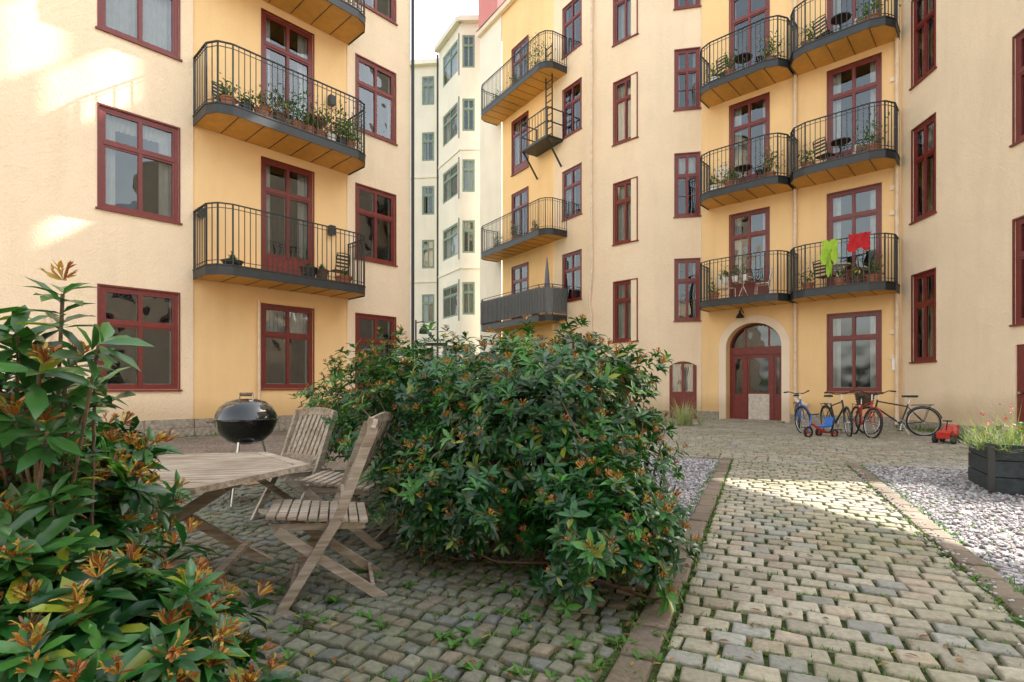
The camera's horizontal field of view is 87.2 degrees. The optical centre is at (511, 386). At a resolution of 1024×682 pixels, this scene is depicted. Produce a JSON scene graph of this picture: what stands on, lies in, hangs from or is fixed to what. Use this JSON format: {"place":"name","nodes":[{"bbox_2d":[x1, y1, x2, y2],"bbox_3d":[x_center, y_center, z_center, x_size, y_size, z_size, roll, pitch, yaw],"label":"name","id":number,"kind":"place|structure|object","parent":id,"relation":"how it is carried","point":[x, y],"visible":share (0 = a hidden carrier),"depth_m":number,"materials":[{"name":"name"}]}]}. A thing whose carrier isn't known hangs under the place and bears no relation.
{"place":"outdoors","nodes":[
{"label":"outdoors","id":0,"kind":"place"},
{"bbox_2d":[328,252,350,279],"bbox_3d":[-4.695,-3.136,14.619,0.514,0.914,0.427,0,0,42],"label":"balcony chair","id":1,"kind":"object","parent":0,"point":[335,270],"visible":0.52,"depth_m":14.51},
{"bbox_2d":[415,320,445,363],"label":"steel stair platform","id":2,"kind":"structure","parent":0,"point":[428,344],"depth_m":19.83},
{"bbox_2d":[410,0,477,59],"label":"sky","id":3,"kind":"structure","parent":0,"point":[432,18],"materials":[{"name":"white"}]},
{"bbox_2d":[410,23,479,378],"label":"walls","id":4,"kind":"structure","parent":0,"point":[464,83],"depth_m":34.09,"materials":[{"name":"beige paint"}]},
{"bbox_2d":[437,54,437,357],"bbox_3d":[-4.860,-10.250,35.100,0.114,22.800,0.120,0,0,0],"label":"downpipe","id":5,"kind":"object","parent":4,"relation":"attached to","point":[437,198],"visible":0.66,"depth_m":35.04,"materials":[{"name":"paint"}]},
{"bbox_2d":[410,15,477,66],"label":"cornice","id":6,"kind":"structure","parent":4,"relation":"attached to","point":[449,31],"depth_m":33.48,"materials":[{"name":"beige paint"}]},
{"bbox_2d":[410,148,479,282],"bbox_3d":[-5.006,-10.660,34.989,9.508,7.220,2.341,0,0,36],"label":"string course","id":7,"kind":"object","parent":4,"relation":"attached to","point":[460,267],"visible":0.67,"depth_m":33.42,"materials":[{"name":"beige paint"}]},
{"bbox_2d":[424,33,472,365],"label":"window interiors","id":8,"kind":"object","parent":4,"relation":"attached to","point":[455,190],"depth_m":34.73,"materials":[{"name":"glass"}]},
{"bbox_2d":[424,45,472,372],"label":"curtains","id":9,"kind":"object","parent":8,"relation":"attached to","point":[455,228],"visible":0.48,"depth_m":34.33,"materials":[{"name":"fabric"}]},
{"bbox_2d":[422,35,474,369],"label":"window frames","id":10,"kind":"structure","parent":4,"relation":"attached to","point":[468,170],"depth_m":33.49,"materials":[{"name":"wood"}]},
{"bbox_2d":[138,417,1023,681],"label":"ground","id":11,"kind":"structure","parent":0,"point":[615,655],"depth_m":2.58,"materials":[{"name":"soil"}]},
{"bbox_2d":[0,260,302,681],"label":"rhododendron bush","id":12,"kind":"object","parent":11,"relation":"on","point":[84,597],"visible":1,"depth_m":1.33,"materials":[{"name":"green plant"}]},
{"bbox_2d":[0,0,409,430],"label":"pale walls","id":13,"kind":"structure","parent":11,"relation":"on","point":[66,66],"depth_m":11.16,"materials":[{"name":"paint"}]},
{"bbox_2d":[45,301,260,399],"bbox_3d":[-7.724,-0.650,12.011,0.098,3.000,4.114,0,0,42],"label":"downpipe","id":14,"kind":"object","parent":13,"relation":"attached to","point":[48,320],"visible":0.33,"depth_m":13.47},
{"bbox_2d":[95,0,397,391],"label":"window casings","id":15,"kind":"object","parent":13,"relation":"attached to","point":[180,60],"depth_m":13.60,"materials":[{"name":"wood"}]},
{"bbox_2d":[99,0,394,389],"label":"window frames","id":16,"kind":"structure","parent":13,"relation":"attached to","point":[140,153],"depth_m":13.72,"materials":[{"name":"wood"}]},
{"bbox_2d":[106,0,389,383],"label":"window interiors","id":17,"kind":"object","parent":13,"relation":"attached to","point":[156,356],"depth_m":15.07,"materials":[{"name":"glass"}]},
{"bbox_2d":[106,0,304,333],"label":"curtains","id":18,"kind":"object","parent":17,"relation":"attached to","point":[121,15],"visible":0.3,"depth_m":12.20,"materials":[{"name":"fabric"}]},
{"bbox_2d":[169,0,389,384],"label":"sashes","id":19,"kind":"object","parent":17,"relation":"attached to","point":[170,201],"visible":0.2,"depth_m":14.54,"materials":[{"name":"red paint"}]},
{"bbox_2d":[192,0,365,299],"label":"balcony railings","id":20,"kind":"object","parent":13,"relation":"attached to","point":[203,109],"visible":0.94,"depth_m":12.62,"materials":[{"name":"metal"}]},
{"bbox_2d":[213,72,240,104],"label":"potted plant","id":21,"kind":"object","parent":20,"relation":"on","point":[229,97],"visible":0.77,"depth_m":12.12,"materials":[{"name":"green plant"}]},
{"bbox_2d":[236,87,256,110],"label":"potted plant","id":22,"kind":"object","parent":20,"relation":"on","point":[247,101],"visible":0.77,"depth_m":12.30,"materials":[{"name":"green plant"}]},
{"bbox_2d":[251,84,271,116],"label":"potted plant","id":23,"kind":"object","parent":20,"relation":"on","point":[266,110],"visible":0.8,"depth_m":12.56,"materials":[{"name":"green plant"}]},
{"bbox_2d":[260,83,294,122],"bbox_3d":[-5.588,-6.734,12.834,0.763,0.987,0.936,0,0,-27],"label":"potted plant","id":24,"kind":"object","parent":20,"relation":"on","point":[285,115],"visible":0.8,"depth_m":12.85,"materials":[{"name":"green plant"}]},
{"bbox_2d":[271,78,318,128],"bbox_3d":[-5.266,-6.947,13.221,0.995,1.414,1.253,0,0,0],"label":"potted plant","id":25,"kind":"object","parent":20,"relation":"on","point":[297,118],"visible":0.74,"depth_m":13.19,"materials":[{"name":"green plant"}]},
{"bbox_2d":[294,103,320,132],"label":"potted plant","id":26,"kind":"object","parent":20,"relation":"on","point":[308,121],"visible":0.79,"depth_m":13.40,"materials":[{"name":"green plant"}]},
{"bbox_2d":[299,263,316,276],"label":"potted plant","id":27,"kind":"object","parent":20,"relation":"on","point":[308,268],"visible":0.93,"depth_m":13.36,"materials":[{"name":"green plant"}]},
{"bbox_2d":[302,99,333,136],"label":"potted plant","id":28,"kind":"object","parent":20,"relation":"on","point":[319,122],"visible":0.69,"depth_m":13.63,"materials":[{"name":"green plant"}]},
{"bbox_2d":[311,102,346,140],"bbox_3d":[-4.714,-6.851,13.966,1.014,1.223,0.975,0,0,0],"label":"potted plant","id":29,"kind":"object","parent":20,"relation":"on","point":[333,135],"visible":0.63,"depth_m":13.88,"materials":[{"name":"green plant"}]},
{"bbox_2d":[323,99,361,144],"bbox_3d":[-4.468,-6.860,14.151,1.106,1.240,1.038,0,0,0],"label":"potted plant","id":30,"kind":"object","parent":20,"relation":"on","point":[337,131],"visible":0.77,"depth_m":14.07,"materials":[{"name":"green plant"}]},
{"bbox_2d":[335,113,366,147],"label":"potted plant","id":31,"kind":"object","parent":20,"relation":"on","point":[351,137],"visible":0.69,"depth_m":14.26,"materials":[{"name":"green plant"}]},
{"bbox_2d":[411,0,413,360],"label":"downpipe","id":32,"kind":"object","parent":13,"relation":"attached to","point":[412,171],"visible":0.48,"depth_m":16.89,"materials":[{"name":"metal"}]},
{"bbox_2d":[96,413,349,437],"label":"plinth","id":33,"kind":"structure","parent":11,"relation":"on","point":[178,427],"depth_m":12.31,"materials":[{"name":"stone"}]},
{"bbox_2d":[193,0,346,426],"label":"yellow walls","id":34,"kind":"structure","parent":11,"relation":"on","point":[226,169],"depth_m":13.29,"materials":[{"name":"paint"}]},
{"bbox_2d":[198,94,335,235],"bbox_3d":[-6.108,-6.000,13.707,0.160,4.100,3.420,0,0,43],"label":"wall lamp","id":35,"kind":"object","parent":34,"relation":"attached to","point":[333,105],"visible":0.64,"depth_m":14.85,"materials":[{"name":"metal"}]},
{"bbox_2d":[195,0,363,298],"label":"balcony soffits","id":36,"kind":"object","parent":34,"relation":"attached to","point":[330,19],"visible":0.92,"depth_m":13.80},
{"bbox_2d":[147,430,541,472],"bbox_3d":[-2.071,1.144,12.430,7.376,0.001,17.964,0,0,43],"label":"gravel strip","id":37,"kind":"object","parent":11,"relation":"on","point":[274,442],"depth_m":10.23,"materials":[{"name":"gravel"}]},
{"bbox_2d":[128,474,650,681],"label":"seating area setts","id":38,"kind":"structure","parent":11,"relation":"on","point":[337,640],"depth_m":2.72,"materials":[{"name":"stone"}]},
{"bbox_2d":[121,452,309,599],"bbox_3d":[-2.000,0.821,3.080,1.565,0.705,1.522,0,0,0],"label":"garden table","id":39,"kind":"object","parent":38,"relation":"on","point":[213,476],"visible":0.48,"depth_m":3.11,"materials":[{"name":"brown wood"}]},
{"bbox_2d":[206,392,278,506],"bbox_3d":[-2.623,0.596,5.300,0.586,1.072,0.586,0,0,45],"label":"kettle barbecue","id":40,"kind":"object","parent":38,"relation":"on","point":[238,422],"visible":0.84,"depth_m":5.11,"materials":[{"name":"black metal"},{"name":"grey metal"},{"name":"wood"}]},
{"bbox_2d":[250,407,336,522],"bbox_3d":[-1.874,0.678,4.631,0.520,0.982,0.604,0,0,30],"label":"folding chair","id":41,"kind":"object","parent":38,"relation":"on","point":[321,443],"visible":0.66,"depth_m":4.71,"materials":[{"name":"brown wood"}]},
{"bbox_2d":[265,419,386,612],"bbox_3d":[-1.028,0.678,3.024,0.604,0.982,0.520,0,0,-18],"label":"folding chair","id":42,"kind":"object","parent":38,"relation":"on","point":[333,517],"visible":1,"depth_m":2.85,"materials":[{"name":"brown wood"}]},
{"bbox_2d":[298,412,397,550],"bbox_3d":[-1.188,0.678,3.977,0.620,0.982,0.530,0,0,0],"label":"folding chair","id":43,"kind":"object","parent":38,"relation":"on","point":[331,480],"visible":0.59,"depth_m":3.87,"materials":[{"name":"brown wood"}]},
{"bbox_2d":[480,15,501,402],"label":"pale walls","id":44,"kind":"structure","parent":11,"relation":"on","point":[490,157],"depth_m":29.16,"materials":[{"name":"beige paint"}]},
{"bbox_2d":[477,0,514,37],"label":"cornice","id":45,"kind":"structure","parent":44,"relation":"attached to","point":[495,16],"depth_m":28.52,"materials":[{"name":"paint"}]},
{"bbox_2d":[476,0,505,31],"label":"roof","id":46,"kind":"structure","parent":45,"relation":"on","point":[491,15],"depth_m":28.72,"materials":[{"name":"metal"}]},
{"bbox_2d":[478,0,504,28],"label":"fire wall","id":47,"kind":"structure","parent":46,"relation":"on","point":[487,9],"depth_m":29.40,"materials":[{"name":"pink paint"}]},
{"bbox_2d":[289,313,702,618],"bbox_3d":[-0.548,0.220,4.947,2.511,1.922,5.506,0,0,-35],"label":"rhododendron bush","id":48,"kind":"object","parent":11,"relation":"on","point":[582,501],"visible":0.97,"depth_m":3.24,"materials":[{"name":"green plant"}]},
{"bbox_2d":[502,0,553,370],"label":"yellow walls","id":49,"kind":"structure","parent":11,"relation":"on","point":[521,19],"depth_m":25.99,"materials":[{"name":"paint"}]},
{"bbox_2d":[482,67,565,331],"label":"balcony soffits","id":50,"kind":"object","parent":49,"relation":"attached to","point":[527,88],"visible":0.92,"depth_m":25.65,"materials":[{"name":"wood"}]},
{"bbox_2d":[481,30,566,332],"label":"balcony railings","id":51,"kind":"object","parent":49,"relation":"attached to","point":[538,231],"visible":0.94,"depth_m":24.73,"materials":[{"name":"metal"}]},
{"bbox_2d":[481,287,566,323],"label":"balcony panels","id":52,"kind":"object","parent":51,"relation":"attached to","point":[541,300],"visible":0.95,"depth_m":24.31,"materials":[{"name":"metal"}]},
{"bbox_2d":[510,35,555,70],"bbox_3d":[1.079,-15.221,24.592,1.889,2.242,2.021,0,0,24],"label":"potted plant","id":53,"kind":"object","parent":51,"relation":"on","point":[533,55],"visible":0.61,"depth_m":24.42,"materials":[{"name":"green plant"}]},
{"bbox_2d":[520,43,563,178],"bbox_3d":[1.355,-12.541,24.591,0.950,5.418,2.037,0,0,-34],"label":"fire ladder","id":54,"kind":"object","parent":51,"relation":"attached to","point":[543,144],"visible":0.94,"depth_m":24.22,"materials":[{"name":"metal"}]},
{"bbox_2d":[554,0,589,405],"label":"pale walls","id":55,"kind":"structure","parent":11,"relation":"on","point":[572,150],"depth_m":23.31,"materials":[{"name":"paint"}]},
{"bbox_2d":[510,0,581,383],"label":"window casings","id":56,"kind":"object","parent":55,"relation":"attached to","point":[563,171],"depth_m":24.03,"materials":[{"name":"wood"}]},
{"bbox_2d":[512,0,580,378],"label":"window frames","id":57,"kind":"structure","parent":55,"relation":"attached to","point":[519,166],"depth_m":23.96,"materials":[{"name":"wood"}]},
{"bbox_2d":[515,0,579,372],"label":"window interiors","id":58,"kind":"object","parent":55,"relation":"attached to","point":[569,10],"depth_m":24.79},
{"bbox_2d":[517,50,570,348],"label":"curtains","id":59,"kind":"object","parent":58,"relation":"attached to","point":[569,195],"visible":0.21,"depth_m":27.40,"materials":[{"name":"fabric"}]},
{"bbox_2d":[516,4,579,348],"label":"sashes","id":60,"kind":"object","parent":58,"relation":"attached to","point":[567,175],"visible":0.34,"depth_m":24.06,"materials":[{"name":"red paint"}]},
{"bbox_2d":[155,422,1003,437],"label":"wall foot weeds","id":61,"kind":"object","parent":11,"relation":"on","point":[916,427],"depth_m":13.29,"materials":[{"name":"green plant"}]},
{"bbox_2d":[136,457,1023,681],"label":"weeds","id":62,"kind":"object","parent":11,"relation":"on","point":[668,635],"visible":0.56,"depth_m":2.97,"materials":[{"name":"green plant"}]},
{"bbox_2d":[182,491,1023,681],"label":"broadleaf weeds","id":63,"kind":"object","parent":11,"relation":"on","point":[333,599],"visible":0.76,"depth_m":2.51,"materials":[{"name":"green plant"}]},
{"bbox_2d":[645,456,720,545],"bbox_3d":[-0.057,1.146,6.834,4.768,0.001,5.712,0,0,25],"label":"gravel bed","id":64,"kind":"object","parent":11,"relation":"on","point":[704,488],"depth_m":6.48,"materials":[{"name":"gravel"}]},
{"bbox_2d":[721,418,784,422],"bbox_3d":[7.896,1.130,17.536,1.938,0.080,0.620,0,0,43],"label":"door step","id":65,"kind":"object","parent":11,"relation":"on","point":[756,420],"depth_m":17.24,"materials":[{"name":"stone"}]},
{"bbox_2d":[730,324,780,419],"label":"entrance door","id":66,"kind":"structure","parent":11,"relation":"on","point":[739,402],"depth_m":17.88,"materials":[{"name":"wood"}]},
{"bbox_2d":[748,394,768,419],"bbox_3d":[8.113,0.675,17.667,0.654,0.850,0.008,0,0,43],"label":"entrance kick plate","id":67,"kind":"object","parent":66,"relation":"attached to","point":[758,406],"visible":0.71,"depth_m":17.67,"materials":[{"name":"stone"}]},
{"bbox_2d":[531,456,1023,644],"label":"loose gravel","id":68,"kind":"structure","parent":11,"relation":"on","point":[981,523],"depth_m":5.31,"materials":[{"name":"gravel"}]},
{"bbox_2d":[702,0,900,418],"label":"yellow walls","id":69,"kind":"structure","parent":11,"relation":"on","point":[812,228],"depth_m":16.51,"materials":[{"name":"paint"}]},
{"bbox_2d":[719,315,789,422],"bbox_3d":[7.824,-0.580,17.459,2.218,3.460,0.030,0,0,43],"label":"entrance surround","id":70,"kind":"object","parent":69,"relation":"attached to","point":[778,328],"visible":0.96,"depth_m":17.12,"materials":[{"name":"paint"}]},
{"bbox_2d":[701,25,897,310],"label":"balcony soffits","id":71,"kind":"object","parent":69,"relation":"attached to","point":[841,49],"visible":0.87,"depth_m":15.95,"materials":[{"name":"wood"}]},
{"bbox_2d":[699,0,900,311],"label":"balcony railings","id":72,"kind":"object","parent":69,"relation":"attached to","point":[789,295],"visible":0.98,"depth_m":15.75,"materials":[{"name":"metal"}]},
{"bbox_2d":[718,158,739,185],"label":"potted plant","id":73,"kind":"object","parent":72,"relation":"on","point":[732,174],"visible":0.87,"depth_m":16.98,"materials":[{"name":"green plant"}]},
{"bbox_2d":[718,49,744,75],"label":"potted plant","id":74,"kind":"object","parent":72,"relation":"on","point":[729,63],"visible":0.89,"depth_m":16.96,"materials":[{"name":"green plant"}]},
{"bbox_2d":[754,138,785,176],"bbox_3d":[7.900,-6.936,16.311,0.847,1.412,0.948,0,0,-19],"label":"potted plant","id":75,"kind":"object","parent":72,"relation":"on","point":[770,164],"visible":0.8,"depth_m":16.29,"materials":[{"name":"green plant"}]},
{"bbox_2d":[757,30,788,59],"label":"potted plant","id":76,"kind":"object","parent":72,"relation":"on","point":[768,52],"visible":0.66,"depth_m":16.27,"materials":[{"name":"green plant"}]},
{"bbox_2d":[796,267,817,288],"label":"potted plant","id":77,"kind":"object","parent":72,"relation":"on","point":[809,283],"visible":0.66,"depth_m":15.60,"materials":[{"name":"green plant"}]},
{"bbox_2d":[798,142,821,166],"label":"potted plant","id":78,"kind":"object","parent":72,"relation":"on","point":[808,157],"visible":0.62,"depth_m":15.63,"materials":[{"name":"green plant"}]},
{"bbox_2d":[820,238,839,264],"bbox_3d":[8.816,-3.724,14.913,0.484,0.692,0.076,0,0,43],"label":"towel","id":79,"kind":"object","parent":72,"relation":"hanging from","point":[832,244],"visible":1,"depth_m":14.90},
{"bbox_2d":[832,265,845,284],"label":"potted plant","id":80,"kind":"object","parent":72,"relation":"on","point":[838,279],"visible":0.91,"depth_m":14.91,"materials":[{"name":"green plant"}]},
{"bbox_2d":[845,261,867,283],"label":"potted plant","id":81,"kind":"object","parent":72,"relation":"on","point":[857,278],"visible":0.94,"depth_m":14.65,"materials":[{"name":"green plant"}]},
{"bbox_2d":[847,231,871,251],"bbox_3d":[9.328,-3.869,14.436,0.584,0.503,0.076,0,0,43],"label":"towel","id":82,"kind":"object","parent":72,"relation":"hanging from","point":[861,240],"visible":1,"depth_m":14.44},
{"bbox_2d":[856,250,883,281],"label":"potted plant","id":83,"kind":"object","parent":72,"relation":"on","point":[872,275],"visible":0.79,"depth_m":14.47,"materials":[{"name":"green plant"}]},
{"bbox_2d":[853,109,889,150],"bbox_3d":[9.730,-6.898,14.513,0.952,1.335,1.072,0,0,0],"label":"potted plant","id":84,"kind":"object","parent":72,"relation":"on","point":[871,139],"visible":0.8,"depth_m":14.52,"materials":[{"name":"green plant"}]},
{"bbox_2d":[850,0,900,20],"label":"potted plant","id":85,"kind":"object","parent":72,"relation":"on","point":[876,6],"visible":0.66,"depth_m":14.52,"materials":[{"name":"green plant"}]},
{"bbox_2d":[634,418,970,469],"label":"courtyard setts","id":86,"kind":"structure","parent":11,"relation":"on","point":[892,446],"depth_m":10.25,"materials":[{"name":"stone"}]},
{"bbox_2d":[657,394,709,425],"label":"ornamental grass","id":87,"kind":"object","parent":86,"relation":"on","point":[684,417],"depth_m":15.48,"materials":[{"name":"plant"}]},
{"bbox_2d":[783,390,810,433],"bbox_3d":[7.113,0.625,13.449,0.579,1.063,1.737,0,0,26],"label":"bicycle","id":88,"kind":"object","parent":86,"relation":"on","point":[797,414],"visible":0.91,"depth_m":13.12,"materials":[{"name":"metal"}]},
{"bbox_2d":[804,413,837,437],"bbox_3d":[6.862,0.875,12.086,0.789,0.554,0.450,0,0,-20],"label":"tricycle","id":89,"kind":"object","parent":86,"relation":"on","point":[828,422],"visible":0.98,"depth_m":12.05,"materials":[{"name":"plastic"}]},
{"bbox_2d":[820,390,853,436],"bbox_3d":[7.630,0.621,12.701,0.600,1.069,1.749,0,0,0],"label":"bicycle","id":90,"kind":"object","parent":86,"relation":"on","point":[843,409],"visible":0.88,"depth_m":12.51,"materials":[{"name":"metal"}]},
{"bbox_2d":[849,390,882,438],"bbox_3d":[8.103,0.619,12.256,0.581,1.073,1.717,0,0,28],"label":"bicycle","id":91,"kind":"object","parent":86,"relation":"on","point":[867,413],"visible":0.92,"depth_m":12.02,"materials":[{"name":"metal"}]},
{"bbox_2d":[854,390,941,435],"bbox_3d":[9.012,0.623,12.605,1.727,1.066,0.625,0,0,25],"label":"bicycle","id":92,"kind":"object","parent":86,"relation":"on","point":[866,399],"visible":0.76,"depth_m":12.48,"materials":[{"name":"metal"}]},
{"bbox_2d":[932,420,963,443],"bbox_3d":[8.713,0.916,10.745,0.613,0.474,0.363,0,0,-35],"label":"toy car","id":93,"kind":"object","parent":86,"relation":"on","point":[949,431],"visible":0.93,"depth_m":10.69,"materials":[{"name":"plastic"}]},
{"bbox_2d":[591,0,1023,429],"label":"pale walls","id":94,"kind":"structure","parent":11,"relation":"on","point":[960,240],"depth_m":13.12,"materials":[{"name":"paint"}]},
{"bbox_2d":[631,0,657,412],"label":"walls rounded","id":95,"kind":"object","parent":94,"relation":"attached to","point":[644,158],"visible":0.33,"depth_m":19.14,"materials":[{"name":"paint"}]},
{"bbox_2d":[618,0,933,393],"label":"window interiors","id":96,"kind":"object","parent":94,"relation":"attached to","point":[757,335],"depth_m":16.89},
{"bbox_2d":[618,0,933,387],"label":"sashes","id":97,"kind":"object","parent":96,"relation":"attached to","point":[931,20],"visible":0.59,"depth_m":16.07,"materials":[{"name":"red paint"}]},
{"bbox_2d":[620,0,933,391],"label":"curtains","id":98,"kind":"object","parent":96,"relation":"attached to","point":[688,377],"visible":0.16,"depth_m":18.01,"materials":[{"name":"fabric"}]},
{"bbox_2d":[612,344,1023,437],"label":"cellar doors","id":99,"kind":"structure","parent":94,"relation":"attached to","point":[678,400],"depth_m":10.98,"materials":[{"name":"paint"}]},
{"bbox_2d":[612,0,1023,392],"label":"window casings","id":100,"kind":"object","parent":94,"relation":"attached to","point":[935,212],"depth_m":15.53,"materials":[{"name":"wood"}]},
{"bbox_2d":[614,0,1023,394],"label":"window frames","id":101,"kind":"structure","parent":94,"relation":"attached to","point":[854,214],"depth_m":15.97,"materials":[{"name":"wood"}]},
{"bbox_2d":[658,410,1016,437],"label":"plinth","id":102,"kind":"structure","parent":11,"relation":"on","point":[816,419],"depth_m":15.20,"materials":[{"name":"stone"}]},
{"bbox_2d":[868,467,1023,590],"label":"gravel bed","id":103,"kind":"object","parent":11,"relation":"on","point":[1007,568],"depth_m":4.43,"materials":[{"name":"gravel"}]},
{"bbox_2d":[944,389,1023,495],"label":"planter box","id":104,"kind":"object","parent":103,"relation":"on","point":[995,464],"visible":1,"depth_m":5.74,"materials":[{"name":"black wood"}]},
{"bbox_2d":[734,52,752,67],"bbox_3d":[7.351,-10.090,17.100,0.560,0.730,0.560,0,0,0],"label":"balcony table","id":105,"kind":"object","parent":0,"point":[747,56],"visible":0.68,"depth_m":17.05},
{"bbox_2d":[604,457,1023,681],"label":"sett path","id":106,"kind":"structure","parent":0,"point":[955,600],"depth_m":2.90,"materials":[{"name":"stone"}]},
{"bbox_2d":[813,14,833,38],"bbox_3d":[9.062,-10.186,15.588,0.515,0.915,0.427,0,0,-23],"label":"balcony chair","id":107,"kind":"object","parent":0,"point":[827,30],"visible":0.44,"depth_m":15.50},
{"bbox_2d":[813,137,836,163],"bbox_3d":[9.062,-6.686,15.588,0.515,0.915,0.427,0,0,-23],"label":"balcony chair","id":108,"kind":"object","parent":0,"point":[823,155],"visible":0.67,"depth_m":15.55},
{"bbox_2d":[813,260,836,287],"bbox_3d":[9.062,-3.186,15.588,0.515,0.915,0.427,0,0,-23],"label":"balcony chair","id":109,"kind":"object","parent":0,"point":[823,277],"visible":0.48,"depth_m":15.57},
{"bbox_2d":[831,12,850,29],"bbox_3d":[9.326,-10.090,15.259,0.520,0.730,0.520,0,0,0],"label":"balcony table","id":110,"kind":"object","parent":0,"point":[836,19],"visible":0.73,"depth_m":15.24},
{"bbox_2d":[831,137,850,157],"bbox_3d":[9.326,-6.590,15.259,0.520,0.730,0.520,0,0,0],"label":"balcony table","id":111,"kind":"object","parent":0,"point":[836,142],"visible":0.8,"depth_m":15.22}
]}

